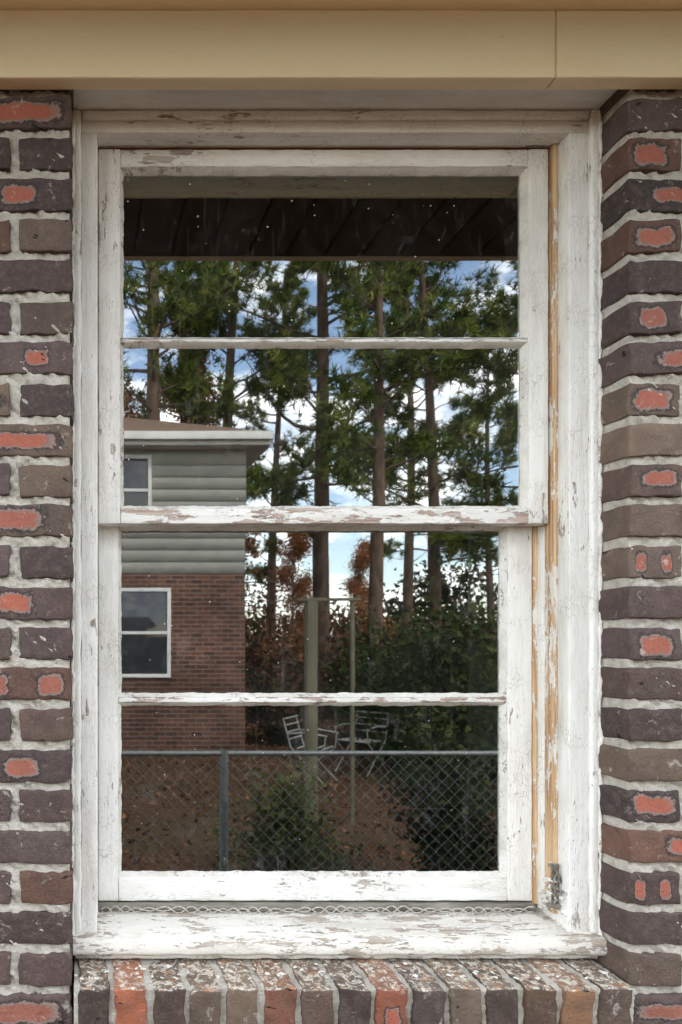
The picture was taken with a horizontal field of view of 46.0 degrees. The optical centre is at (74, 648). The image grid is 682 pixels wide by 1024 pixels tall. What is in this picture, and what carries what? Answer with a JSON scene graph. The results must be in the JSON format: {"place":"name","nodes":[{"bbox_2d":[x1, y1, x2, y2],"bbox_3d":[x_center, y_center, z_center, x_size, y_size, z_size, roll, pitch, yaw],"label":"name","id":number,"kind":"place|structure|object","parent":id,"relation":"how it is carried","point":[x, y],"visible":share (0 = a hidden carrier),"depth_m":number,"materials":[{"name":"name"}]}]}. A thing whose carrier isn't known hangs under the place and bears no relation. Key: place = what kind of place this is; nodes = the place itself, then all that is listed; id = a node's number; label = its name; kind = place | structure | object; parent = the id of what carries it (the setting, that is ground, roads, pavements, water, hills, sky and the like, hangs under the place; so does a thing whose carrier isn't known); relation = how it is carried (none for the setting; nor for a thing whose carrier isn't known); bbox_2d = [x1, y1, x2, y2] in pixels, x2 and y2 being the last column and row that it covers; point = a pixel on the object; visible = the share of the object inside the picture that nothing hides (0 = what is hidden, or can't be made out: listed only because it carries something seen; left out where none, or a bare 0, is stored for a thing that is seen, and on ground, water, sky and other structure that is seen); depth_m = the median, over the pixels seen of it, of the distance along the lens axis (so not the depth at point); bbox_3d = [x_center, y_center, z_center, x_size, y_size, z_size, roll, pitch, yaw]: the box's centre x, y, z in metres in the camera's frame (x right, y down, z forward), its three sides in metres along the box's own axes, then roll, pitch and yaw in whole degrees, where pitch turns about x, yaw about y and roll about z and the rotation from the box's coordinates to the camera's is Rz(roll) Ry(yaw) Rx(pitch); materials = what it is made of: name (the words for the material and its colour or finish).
{"place":"outdoors","nodes":[
{"label":"outdoors","id":0,"kind":"place"},
{"bbox_2d":[121,808,497,871],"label":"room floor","id":1,"kind":"structure","parent":0,"point":[268,840],"depth_m":4.52,"materials":[{"name":"brown"}]},
{"bbox_2d":[70,545,73,982],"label":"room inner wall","id":2,"kind":"structure","parent":1,"relation":"on","point":[72,951],"depth_m":1.47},
{"bbox_2d":[118,529,467,807],"bbox_3d":[0.550,0.100,5.425,4.800,2.300,0.050,0,0,0],"label":"room back","id":3,"kind":"object","parent":1,"relation":"on","point":[348,604],"visible":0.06,"depth_m":5.40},
{"bbox_2d":[120,197,505,508],"bbox_3d":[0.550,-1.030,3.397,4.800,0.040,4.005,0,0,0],"label":"window pane","id":4,"kind":"structure","parent":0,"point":[262,436],"depth_m":2.49,"materials":[{"name":"clear glass"}]},
{"bbox_2d":[98,148,548,154],"bbox_3d":[0.456,-0.910,1.322,0.835,0.008,0.016,0,0,0],"label":"head gap strip","id":5,"kind":"object","parent":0,"point":[323,149],"visible":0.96,"depth_m":1.31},
{"bbox_2d":[505,187,517,505],"bbox_3d":[0.882,-0.207,1.424,0.017,1.414,0.080,0,0,0],"label":"jamb","id":6,"kind":"object","parent":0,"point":[511,355],"visible":0.18,"depth_m":1.44,"materials":[{"name":"white wood"}]},
{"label":"ground","id":7,"kind":"structure","parent":0,"visible":0},
{"bbox_2d":[0,89,681,1023],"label":"bricks","id":8,"kind":"object","parent":7,"relation":"on","point":[616,365],"visible":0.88,"depth_m":1.20,"materials":[{"name":"brown brick"}]},
{"bbox_2d":[70,109,75,950],"bbox_3d":[-0.004,-0.209,1.266,0.014,1.477,0.011,0,0,-40],"label":"caulk","id":9,"kind":"object","parent":8,"relation":"attached to","point":[73,677],"visible":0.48,"depth_m":1.26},
{"bbox_2d":[0,0,681,89],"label":"roof eave","id":10,"kind":"object","parent":8,"relation":"on","point":[318,44],"visible":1,"depth_m":1.17,"materials":[{"name":"beige paint"}]},
{"bbox_2d":[72,87,617,112],"bbox_3d":[0.460,-0.955,1.262,0.928,0.014,0.128,0,0,0],"label":"head soffit board","id":11,"kind":"object","parent":8,"relation":"attached to","point":[546,99],"visible":0.26,"depth_m":1.25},
{"bbox_2d":[81,110,588,123],"bbox_3d":[0.460,-0.940,1.286,0.896,0.017,0.042,0,0,0],"label":"casing head bead","id":12,"kind":"object","parent":11,"relation":"attached to","point":[353,115],"visible":0.59,"depth_m":1.27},
{"bbox_3d":[0.465,1.120,1.295,1.270,0.860,0.189,0,0,0],"label":"mortar bed","id":13,"kind":"object","parent":7,"relation":"on","visible":0},
{"bbox_2d":[0,90,69,1019],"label":"mortar bed","id":14,"kind":"object","parent":13,"relation":"on","point":[14,579],"visible":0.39,"depth_m":1.21,"materials":[{"name":"grey concrete"}]},
{"bbox_2d":[72,983,73,1023],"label":"mortar bed","id":15,"kind":"object","parent":13,"relation":"on","point":[73,1005],"visible":0.02,"depth_m":1.30,"materials":[{"name":"grey concrete"}]},
{"bbox_2d":[74,955,634,1023],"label":"sill mortar","id":16,"kind":"object","parent":15,"relation":"on","point":[149,990],"visible":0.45,"depth_m":1.19,"materials":[{"name":"grey concrete"}]},
{"bbox_2d":[78,958,632,1023],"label":"brick window sill","id":17,"kind":"structure","parent":15,"relation":"on","point":[539,1004],"depth_m":1.18,"materials":[{"name":"brown brick"}]},
{"bbox_2d":[75,955,597,958],"bbox_3d":[0.460,0.540,1.292,0.917,0.014,0.059,0,0,0],"label":"sill drip","id":18,"kind":"object","parent":17,"relation":"on","point":[338,956],"visible":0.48,"depth_m":1.26,"materials":[{"name":"paint"}]},
{"bbox_2d":[73,905,606,955],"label":"wood sill","id":19,"kind":"structure","parent":17,"relation":"on","point":[130,934],"depth_m":1.26,"materials":[{"name":"paint"}]},
{"bbox_2d":[73,110,81,933],"bbox_3d":[0.004,-0.221,1.285,0.018,1.453,0.043,0,0,0],"label":"casing bead","id":20,"kind":"object","parent":19,"relation":"on","point":[77,617],"visible":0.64,"depth_m":1.26,"materials":[{"name":"white paint"}]},
{"bbox_2d":[81,133,96,931],"bbox_3d":[0.026,-0.204,1.289,0.029,1.416,0.035,0,0,0],"label":"window frame","id":21,"kind":"structure","parent":19,"relation":"on","point":[89,534],"depth_m":1.27,"materials":[{"name":"white wood"}]},
{"bbox_2d":[97,143,97,913],"bbox_3d":[0.040,-0.217,1.315,0.005,1.394,0.028,0,0,0],"label":"stop strip","id":22,"kind":"object","parent":19,"relation":"on","point":[97,528],"visible":0.46,"depth_m":1.30,"materials":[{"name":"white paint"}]},
{"bbox_2d":[98,899,536,911],"bbox_3d":[0.452,0.482,1.357,0.814,0.018,0.039,0,0,0],"label":"sash bed strip","id":23,"kind":"object","parent":19,"relation":"on","point":[299,904],"visible":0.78,"depth_m":1.34,"materials":[{"name":"grey wood"}]},
{"bbox_2d":[81,121,587,914],"bbox_3d":[0.460,-0.220,1.366,0.896,1.425,0.188,0,0,0],"label":"sash window","id":24,"kind":"structure","parent":19,"relation":"on","point":[331,135],"depth_m":1.30,"materials":[{"name":"white wood"}]},
{"bbox_2d":[98,508,531,900],"bbox_3d":[0.451,0.106,1.366,0.813,0.737,0.036,0,0,0],"label":"sash","id":25,"kind":"object","parent":24,"relation":"attached to","point":[509,878],"visible":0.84,"depth_m":1.35,"materials":[{"name":"white paint"}]},
{"bbox_2d":[98,149,547,526],"bbox_3d":[0.453,-0.568,1.327,0.820,0.683,0.036,0,0,0],"label":"sash","id":26,"kind":"object","parent":24,"relation":"attached to","point":[527,168],"visible":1,"depth_m":1.31,"materials":[{"name":"white paint"}]},
{"bbox_2d":[530,526,537,903],"bbox_3d":[0.866,-0.217,1.358,0.015,1.394,0.017,0,0,0],"label":"parting strip","id":27,"kind":"object","parent":19,"relation":"on","point":[534,760],"visible":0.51,"depth_m":1.35,"materials":[{"name":"white wood"}]},
{"bbox_2d":[537,524,544,907],"bbox_3d":[0.870,-0.217,1.339,0.007,1.394,0.022,0,0,0],"label":"track strip","id":28,"kind":"object","parent":19,"relation":"on","point":[541,705],"visible":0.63,"depth_m":1.34,"materials":[{"name":"white paint"}]},
{"bbox_2d":[534,904,556,921],"bbox_3d":[0.882,-0.207,1.345,0.017,1.414,0.078,0,0,0],"label":"jamb","id":29,"kind":"object","parent":19,"relation":"on","point":[552,915],"visible":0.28,"depth_m":1.32,"materials":[{"name":"white paint"}]},
{"bbox_2d":[544,144,557,913],"bbox_3d":[0.870,-0.217,1.315,0.008,1.394,0.028,0,0,0],"label":"parting strip","id":30,"kind":"object","parent":19,"relation":"on","point":[551,691],"visible":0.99,"depth_m":1.31,"materials":[{"name":"white wood"}]},
{"bbox_2d":[557,133,587,931],"bbox_3d":[0.891,-0.203,1.289,0.036,1.416,0.035,0,0,0],"label":"window frame","id":31,"kind":"structure","parent":19,"relation":"on","point":[573,508],"depth_m":1.27,"materials":[{"name":"white wood"}]},
{"bbox_2d":[546,863,562,907],"bbox_3d":[0.863,0.426,1.293,0.025,0.078,0.014,0,0,0],"label":"window latch","id":32,"kind":"structure","parent":31,"relation":"attached to","point":[557,878],"depth_m":1.29,"materials":[{"name":"metal"}]},
{"bbox_2d":[586,109,599,933],"bbox_3d":[0.916,-0.223,1.286,0.018,1.453,0.043,0,0,0],"label":"casing bead","id":33,"kind":"object","parent":19,"relation":"on","point":[593,524],"visible":0.52,"depth_m":1.27,"materials":[{"name":"white paint"}]},
{"bbox_2d":[74,877,609,979],"bbox_3d":[0.451,0.483,1.269,0.903,0.137,0.145,0,0,0],"label":"paint debris","id":34,"kind":"object","parent":17,"relation":"on","point":[545,898],"visible":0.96,"depth_m":1.28,"materials":[{"name":"white paint"}]},
{"bbox_2d":[598,89,681,994],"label":"mortar bed","id":35,"kind":"object","parent":13,"relation":"on","point":[666,623],"visible":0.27,"depth_m":1.21,"materials":[{"name":"grey concrete"}]},
{"bbox_2d":[597,110,603,935],"bbox_3d":[0.924,-0.208,1.266,0.013,1.478,0.012,0,0,0],"label":"caulk","id":36,"kind":"object","parent":35,"relation":"attached to","point":[600,433],"visible":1,"depth_m":1.26,"materials":[{"name":"white"}]}
]}

